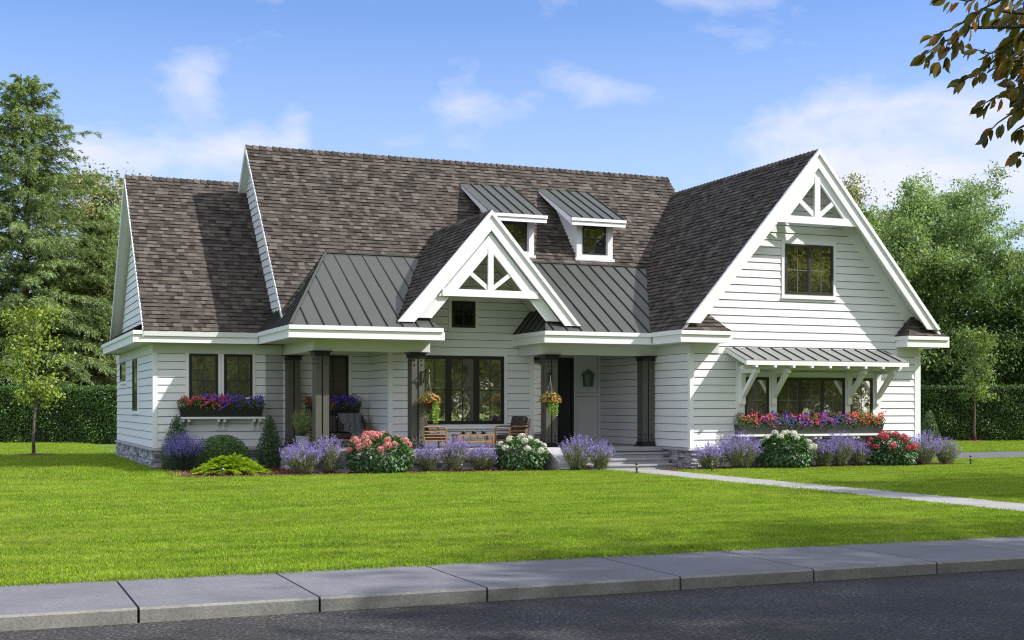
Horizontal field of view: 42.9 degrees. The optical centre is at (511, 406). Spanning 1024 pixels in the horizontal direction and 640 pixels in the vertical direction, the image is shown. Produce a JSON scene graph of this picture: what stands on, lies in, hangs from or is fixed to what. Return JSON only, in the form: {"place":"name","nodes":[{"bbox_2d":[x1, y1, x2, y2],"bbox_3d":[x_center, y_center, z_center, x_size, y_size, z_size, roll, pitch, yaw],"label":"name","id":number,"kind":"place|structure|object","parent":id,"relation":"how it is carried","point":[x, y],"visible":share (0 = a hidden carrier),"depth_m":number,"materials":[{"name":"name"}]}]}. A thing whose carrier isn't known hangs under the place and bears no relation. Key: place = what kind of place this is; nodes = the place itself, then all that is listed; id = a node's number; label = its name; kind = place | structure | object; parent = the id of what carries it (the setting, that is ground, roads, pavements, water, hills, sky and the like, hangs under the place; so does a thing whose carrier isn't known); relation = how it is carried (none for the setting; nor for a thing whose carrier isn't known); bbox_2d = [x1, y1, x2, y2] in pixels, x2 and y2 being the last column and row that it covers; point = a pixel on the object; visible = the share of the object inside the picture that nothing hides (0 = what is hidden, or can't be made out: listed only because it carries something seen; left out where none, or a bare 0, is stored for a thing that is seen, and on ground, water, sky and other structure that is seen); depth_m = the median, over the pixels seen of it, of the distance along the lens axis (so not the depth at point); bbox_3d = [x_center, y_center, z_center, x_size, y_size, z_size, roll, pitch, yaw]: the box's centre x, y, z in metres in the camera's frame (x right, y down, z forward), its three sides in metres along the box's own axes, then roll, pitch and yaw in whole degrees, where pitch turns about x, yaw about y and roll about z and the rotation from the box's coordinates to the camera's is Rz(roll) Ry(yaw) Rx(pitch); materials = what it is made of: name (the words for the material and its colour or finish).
{"place":"outdoors","nodes":[
{"label":"outdoors","id":0,"kind":"place"},
{"bbox_2d":[118,584,486,622],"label":"pavement bedding","id":1,"kind":"object","parent":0,"point":[138,615],"depth_m":11.21,"materials":[{"name":"grey concrete"}]},
{"bbox_2d":[0,569,1023,639],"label":"road","id":2,"kind":"structure","parent":0,"point":[982,605],"depth_m":11.23,"materials":[{"name":"grey asphalt"}]},
{"bbox_2d":[0,536,1023,631],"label":"pavement","id":3,"kind":"structure","parent":0,"point":[53,605],"depth_m":12.78,"materials":[{"name":"concrete"}]},
{"bbox_2d":[0,0,1023,373],"label":"sky","id":4,"kind":"structure","parent":0,"point":[691,93],"materials":[{"name":"blue"}]},
{"bbox_2d":[0,444,1023,586],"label":"lawn","id":5,"kind":"structure","parent":0,"point":[109,447],"depth_m":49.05,"materials":[{"name":"plant"}]},
{"bbox_2d":[16,453,54,455],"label":"mulch ring","id":6,"kind":"object","parent":5,"relation":"on","point":[34,454],"visible":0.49,"depth_m":43.89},
{"bbox_2d":[0,303,75,452],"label":"young tree","id":7,"kind":"object","parent":5,"relation":"on","point":[33,337],"visible":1,"depth_m":44.09,"materials":[{"name":"green plant"}]},
{"bbox_2d":[0,383,116,443],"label":"hedge","id":8,"kind":"object","parent":5,"relation":"on","point":[87,414],"visible":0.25,"depth_m":58.49,"materials":[{"name":"green plant"}]},
{"bbox_2d":[0,235,116,390],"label":"conifer","id":9,"kind":"object","parent":5,"relation":"on","point":[42,287],"visible":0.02,"depth_m":74.19,"materials":[{"name":"green plant"}]},
{"bbox_2d":[0,74,123,390],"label":"conifer","id":10,"kind":"object","parent":5,"relation":"on","point":[50,245],"visible":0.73,"depth_m":68.92,"materials":[{"name":"green plant"}]},
{"bbox_2d":[10,212,119,390],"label":"conifer","id":11,"kind":"object","parent":5,"relation":"on","point":[98,379],"visible":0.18,"depth_m":71.40,"materials":[{"name":"green plant"}]},
{"bbox_2d":[65,196,120,378],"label":"broadleaf tree","id":12,"kind":"object","parent":5,"relation":"on","point":[116,218],"visible":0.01,"depth_m":76.45,"materials":[{"name":"green plant"}]},
{"bbox_2d":[47,158,151,339],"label":"broadleaf tree","id":13,"kind":"object","parent":5,"relation":"on","point":[89,209],"visible":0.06,"depth_m":83.01,"materials":[{"name":"green plant"}]},
{"bbox_2d":[0,456,1023,517],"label":"grass","id":14,"kind":"structure","parent":5,"relation":"on","point":[44,497],"depth_m":26.93,"materials":[{"name":"green plant"}]},
{"bbox_2d":[0,440,1023,480],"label":"grass","id":15,"kind":"structure","parent":5,"relation":"on","point":[74,460],"depth_m":38.43,"materials":[{"name":"green plant"}]},
{"bbox_2d":[101,144,948,473],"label":"house","id":16,"kind":"structure","parent":5,"relation":"on","point":[649,322],"depth_m":36.52,"materials":[{"name":"wood"}]},
{"bbox_2d":[119,361,126,384],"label":"window","id":17,"kind":"structure","parent":16,"relation":"in","point":[123,369],"depth_m":41.83,"materials":[{"name":"black paint"}]},
{"bbox_2d":[131,358,138,413],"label":"window","id":18,"kind":"structure","parent":16,"relation":"in","point":[135,365],"depth_m":38.73,"materials":[{"name":"black paint"}]},
{"bbox_2d":[185,353,220,404],"bbox_3d":[-8.408,-0.725,35.503,0.960,1.410,0.058,0,0,-22],"label":"window","id":19,"kind":"structure","parent":16,"relation":"in","point":[202,371],"depth_m":35.49,"materials":[{"name":"black glass"}]},
{"bbox_2d":[176,393,266,416],"bbox_3d":[-7.916,-0.039,35.501,2.428,0.657,0.494,0,0,-22],"label":"window box","id":20,"kind":"object","parent":16,"relation":"on","point":[225,409],"visible":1,"depth_m":35.40,"materials":[{"name":"black"}]},
{"bbox_2d":[221,354,254,404],"bbox_3d":[-7.539,-0.725,35.862,0.940,1.410,0.058,0,0,-22],"label":"window","id":21,"kind":"structure","parent":16,"relation":"in","point":[237,370],"depth_m":35.86,"materials":[{"name":"black glass"}]},
{"bbox_2d":[291,404,311,449],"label":"potted plant","id":22,"kind":"object","parent":16,"relation":"on","point":[302,429],"visible":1,"depth_m":33.84,"materials":[{"name":"green plant"}]},
{"bbox_2d":[302,393,362,415],"bbox_3d":[-5.072,-0.051,36.661,1.762,0.660,0.446,0,0,-22],"label":"window box","id":23,"kind":"object","parent":16,"relation":"on","point":[334,403],"visible":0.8,"depth_m":36.69,"materials":[{"name":"black"}]},
{"bbox_2d":[306,415,372,446],"bbox_3d":[-4.787,0.695,36.169,1.710,0.876,0.855,0,0,-22],"label":"sofa","id":24,"kind":"object","parent":16,"relation":"on","point":[335,425],"visible":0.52,"depth_m":36.26,"materials":[{"name":"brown wood"}]},
{"bbox_2d":[338,413,367,440],"bbox_3d":[-4.362,0.572,36.306,0.896,0.771,0.940,0,0,-22],"label":"blanket","id":25,"kind":"object","parent":24,"relation":"on","point":[352,423],"visible":0.81,"depth_m":36.41,"materials":[{"name":"grey fabric"}]},
{"bbox_2d":[329,355,351,419],"bbox_3d":[-5.073,-0.485,36.873,1.130,1.910,0.075,0,0,-22],"label":"window","id":26,"kind":"structure","parent":16,"relation":"in","point":[340,366],"depth_m":36.97,"materials":[{"name":"black paint"}]},
{"bbox_2d":[417,374,440,424],"bbox_3d":[-2.148,-0.188,33.937,0.645,1.364,0.625,0,0,-22],"label":"hanging basket","id":27,"kind":"object","parent":16,"relation":"hanging from","point":[427,400],"visible":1,"depth_m":33.82,"materials":[{"name":"green"}]},
{"bbox_2d":[424,417,446,447],"bbox_3d":[-2.203,0.705,34.854,0.773,0.859,0.664,0,0,-22],"label":"armchair","id":28,"kind":"object","parent":16,"relation":"on","point":[438,436],"visible":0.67,"depth_m":34.59,"materials":[{"name":"brown wood"}]},
{"bbox_2d":[448,297,478,331],"bbox_3d":[-1.346,-2.535,36.196,0.920,0.950,0.075,0,0,-22],"label":"window","id":29,"kind":"structure","parent":16,"relation":"in","point":[462,312],"depth_m":36.19,"materials":[{"name":"black glass"}]},
{"bbox_2d":[424,352,507,428],"bbox_3d":[-1.379,-0.435,36.183,2.730,2.130,0.075,0,0,-22],"label":"window","id":30,"kind":"structure","parent":16,"relation":"in","point":[471,387],"depth_m":36.24,"materials":[{"name":"black glass"}]},
{"bbox_2d":[452,434,493,447],"bbox_3d":[-1.056,0.945,35.258,1.040,0.370,0.530,0,0,-22],"label":"coffee table","id":31,"kind":"object","parent":16,"relation":"on","point":[477,440],"visible":0.79,"depth_m":35.15,"materials":[{"name":"brown wood"}]},
{"bbox_2d":[494,416,530,446],"bbox_3d":[0.019,0.705,35.677,0.773,0.859,0.664,0,0,-40],"label":"armchair","id":32,"kind":"object","parent":16,"relation":"on","point":[517,425],"visible":0.73,"depth_m":35.64,"materials":[{"name":"brown wood"}]},
{"bbox_2d":[539,375,561,417],"bbox_3d":[1.042,-0.273,35.239,0.645,1.194,0.653,0,0,-22],"label":"hanging basket","id":33,"kind":"object","parent":16,"relation":"hanging from","point":[553,401],"visible":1,"depth_m":35.05,"materials":[{"name":"green"}]},
{"bbox_2d":[534,358,573,442],"bbox_3d":[1.195,-0.165,39.457,1.470,2.590,0.090,0,0,-22],"label":"door","id":34,"kind":"structure","parent":16,"relation":"in","point":[565,366],"depth_m":39.59,"materials":[{"name":"grey paint"}]},
{"bbox_2d":[745,377,768,422],"bbox_3d":[6.727,-0.175,35.830,0.780,1.250,0.053,0,0,-22],"label":"window","id":35,"kind":"structure","parent":16,"relation":"in","point":[757,398],"depth_m":35.86,"materials":[{"name":"glass"}]},
{"bbox_2d":[781,240,836,299],"bbox_3d":[8.323,-3.805,36.483,1.850,1.630,0.075,0,0,-22],"label":"window","id":36,"kind":"structure","parent":16,"relation":"in","point":[808,271],"depth_m":36.46,"materials":[{"name":"white wood"}]},
{"bbox_2d":[733,408,885,434],"bbox_3d":[8.336,0.408,36.283,4.976,0.721,0.535,0,0,-22],"label":"window box","id":37,"kind":"object","parent":16,"relation":"on","point":[801,424],"visible":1,"depth_m":36.17,"materials":[{"name":"purple"}]},
{"bbox_2d":[777,377,844,421],"bbox_3d":[8.381,-0.175,36.514,2.280,1.250,0.053,0,0,-22],"label":"window","id":38,"kind":"structure","parent":16,"relation":"in","point":[797,395],"depth_m":36.51,"materials":[{"name":"glass"}]},
{"bbox_2d":[851,378,872,419],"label":"window","id":39,"kind":"structure","parent":16,"relation":"in","point":[862,400],"depth_m":37.20,"materials":[{"name":"glass"}]},
{"bbox_2d":[836,172,928,266],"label":"broadleaf tree","id":40,"kind":"object","parent":5,"relation":"on","point":[854,194],"visible":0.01,"depth_m":77.67,"materials":[{"name":"green plant"}]},
{"bbox_2d":[858,195,985,388],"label":"broadleaf tree","id":41,"kind":"object","parent":5,"relation":"on","point":[904,241],"visible":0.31,"depth_m":68.59,"materials":[{"name":"green plant"}]},
{"bbox_2d":[921,410,941,445],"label":"cone shrub","id":42,"kind":"object","parent":5,"relation":"on","point":[929,425],"visible":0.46,"depth_m":51.05,"materials":[{"name":"green plant"}]},
{"bbox_2d":[875,160,1023,384],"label":"broadleaf tree","id":43,"kind":"object","parent":5,"relation":"on","point":[958,220],"visible":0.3,"depth_m":73.40,"materials":[{"name":"green plant"}]},
{"bbox_2d":[921,382,1023,440],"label":"hedge","id":44,"kind":"object","parent":5,"relation":"on","point":[1002,418],"visible":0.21,"depth_m":61.79,"materials":[{"name":"green plant"}]},
{"bbox_2d":[922,244,1023,388],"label":"broadleaf tree","id":45,"kind":"object","parent":5,"relation":"on","point":[994,312],"visible":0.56,"depth_m":68.52,"materials":[{"name":"green plant"}]},
{"bbox_2d":[945,323,1006,440],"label":"young tree","id":46,"kind":"object","parent":5,"relation":"on","point":[972,343],"visible":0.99,"depth_m":60.65,"materials":[{"name":"green plant"}]},
{"bbox_2d":[967,242,1023,384],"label":"broadleaf tree","id":47,"kind":"object","parent":5,"relation":"on","point":[1019,261],"visible":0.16,"depth_m":74.19,"materials":[{"name":"green plant"}]},
{"bbox_2d":[997,299,1023,388],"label":"tree","id":48,"kind":"object","parent":5,"relation":"on","point":[1020,365],"visible":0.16,"depth_m":68.78,"materials":[{"name":"green plant"}]},
{"bbox_2d":[154,462,966,477],"bbox_3d":[1.856,1.790,36.067,22.636,0.220,5.352,0,0,-17],"label":"mulch bed","id":49,"kind":"object","parent":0,"point":[211,475],"visible":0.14,"depth_m":33.01,"materials":[{"name":"brown wood"}]},
{"bbox_2d":[159,414,190,468],"bbox_3d":[-8.934,0.966,34.772,0.923,1.523,0.923,0,0,-22],"label":"cone shrub","id":50,"kind":"object","parent":49,"relation":"on","point":[176,427],"visible":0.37,"depth_m":34.67,"materials":[{"name":"green plant"}]},
{"bbox_2d":[159,430,206,470],"bbox_3d":[-8.544,1.140,33.915,1.229,1.124,1.236,0,0,-22],"label":"salvia","id":51,"kind":"object","parent":49,"relation":"on","point":[184,456],"visible":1,"depth_m":33.73,"materials":[{"name":"purple plant"}]},
{"bbox_2d":[195,434,251,467],"bbox_3d":[-7.669,1.217,34.572,1.554,0.967,1.555,0,0,-22],"label":"domed bush","id":52,"kind":"object","parent":49,"relation":"on","point":[221,443],"visible":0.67,"depth_m":34.32,"materials":[{"name":"green plant"}]},
{"bbox_2d":[189,452,274,475],"bbox_3d":[-6.869,1.401,31.951,2.104,0.571,1.395,0,0,-22],"label":"golden juniper","id":53,"kind":"object","parent":49,"relation":"on","point":[235,464],"visible":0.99,"depth_m":31.71,"materials":[{"name":"green plant"}]},
{"bbox_2d":[255,414,281,467],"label":"cone shrub","id":54,"kind":"object","parent":49,"relation":"on","point":[267,456],"visible":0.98,"depth_m":35.13,"materials":[{"name":"green plant"}]},
{"bbox_2d":[279,438,323,473],"bbox_3d":[-5.206,1.244,32.216,1.150,0.917,1.156,0,0,-22],"label":"lavender","id":55,"kind":"object","parent":49,"relation":"on","point":[305,465],"visible":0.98,"depth_m":32.07,"materials":[{"name":"purple plant"}]},
{"bbox_2d":[314,434,344,473],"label":"lavender","id":56,"kind":"object","parent":49,"relation":"on","point":[330,457],"visible":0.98,"depth_m":32.41,"materials":[{"name":"purple plant"}]},
{"bbox_2d":[344,430,416,473],"bbox_3d":[-3.337,1.190,32.884,1.822,1.179,1.854,0,0,38],"label":"hydrangea","id":57,"kind":"object","parent":49,"relation":"on","point":[370,438],"visible":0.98,"depth_m":32.39,"materials":[{"name":"pink plant"}]},
{"bbox_2d":[414,442,442,471],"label":"lavender","id":58,"kind":"object","parent":49,"relation":"on","point":[429,462],"visible":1,"depth_m":33.35,"materials":[{"name":"purple plant"}]},
{"bbox_2d":[441,435,470,470],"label":"lavender","id":59,"kind":"object","parent":49,"relation":"on","point":[454,458],"visible":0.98,"depth_m":33.61,"materials":[{"name":"purple plant"}]},
{"bbox_2d":[464,442,497,470],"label":"lavender","id":60,"kind":"object","parent":49,"relation":"on","point":[481,461],"visible":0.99,"depth_m":33.84,"materials":[{"name":"purple plant"}]},
{"bbox_2d":[494,433,550,470],"bbox_3d":[0.273,1.238,34.253,1.504,1.062,1.543,0,0,8],"label":"hydrangea","id":61,"kind":"object","parent":49,"relation":"on","point":[540,450],"visible":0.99,"depth_m":33.89,"materials":[{"name":"green plant"}]},
{"bbox_2d":[557,432,596,469],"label":"lavender","id":62,"kind":"object","parent":49,"relation":"on","point":[577,458],"visible":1,"depth_m":33.83,"materials":[{"name":"purple plant"}]},
{"bbox_2d":[587,438,614,469],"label":"lavender","id":63,"kind":"object","parent":49,"relation":"on","point":[600,457],"visible":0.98,"depth_m":34.00,"materials":[{"name":"purple plant"}]},
{"bbox_2d":[692,440,724,468],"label":"lavender","id":64,"kind":"object","parent":49,"relation":"on","point":[705,457],"visible":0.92,"depth_m":34.49,"materials":[{"name":"purple plant"}]},
{"bbox_2d":[718,430,763,467],"bbox_3d":[6.107,1.159,35.008,1.280,1.086,1.317,0,0,-22],"label":"lavender","id":65,"kind":"object","parent":49,"relation":"on","point":[733,455],"visible":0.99,"depth_m":34.87,"materials":[{"name":"purple plant"}]},
{"bbox_2d":[755,430,817,467],"bbox_3d":[7.423,1.213,35.513,1.697,1.147,1.778,0,0,-22],"label":"hydrangea","id":66,"kind":"object","parent":49,"relation":"on","point":[803,443],"visible":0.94,"depth_m":35.13,"materials":[{"name":"green plant"}]},
{"bbox_2d":[808,439,836,466],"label":"lavender","id":67,"kind":"object","parent":49,"relation":"on","point":[825,459],"visible":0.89,"depth_m":35.91,"materials":[{"name":"purple plant"}]},
{"bbox_2d":[825,430,856,465],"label":"lavender","id":68,"kind":"object","parent":49,"relation":"on","point":[842,458],"visible":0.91,"depth_m":36.09,"materials":[{"name":"purple plant"}]},
{"bbox_2d":[847,439,871,465],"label":"lavender","id":69,"kind":"object","parent":49,"relation":"on","point":[860,455],"visible":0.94,"depth_m":36.44,"materials":[{"name":"purple plant"}]},
{"bbox_2d":[865,430,918,465],"bbox_3d":[10.720,1.233,36.863,1.585,1.100,1.604,0,0,-22],"label":"hydrangea","id":70,"kind":"object","parent":49,"relation":"on","point":[905,458],"visible":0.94,"depth_m":36.49,"materials":[{"name":"green plant"}]},
{"bbox_2d":[905,430,942,464],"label":"lavender","id":71,"kind":"object","parent":49,"relation":"on","point":[925,455],"visible":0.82,"depth_m":37.18,"materials":[{"name":"purple plant"}]},
{"bbox_2d":[932,435,962,463],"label":"lavender","id":72,"kind":"object","parent":49,"relation":"on","point":[945,455],"visible":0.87,"depth_m":37.56,"materials":[{"name":"purple plant"}]},
{"bbox_2d":[615,469,1023,511],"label":"path","id":73,"kind":"structure","parent":0,"point":[954,500],"depth_m":25.78,"materials":[{"name":"concrete"}]},
{"bbox_2d":[910,0,1023,167],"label":"overhanging tree","id":74,"kind":"object","parent":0,"point":[1005,58],"visible":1,"depth_m":7.12,"materials":[{"name":"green plant"}]},
{"bbox_2d":[933,451,1023,458],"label":"driveway","id":75,"kind":"structure","parent":0,"point":[1007,454],"depth_m":46.16,"materials":[{"name":"concrete"}]}
]}

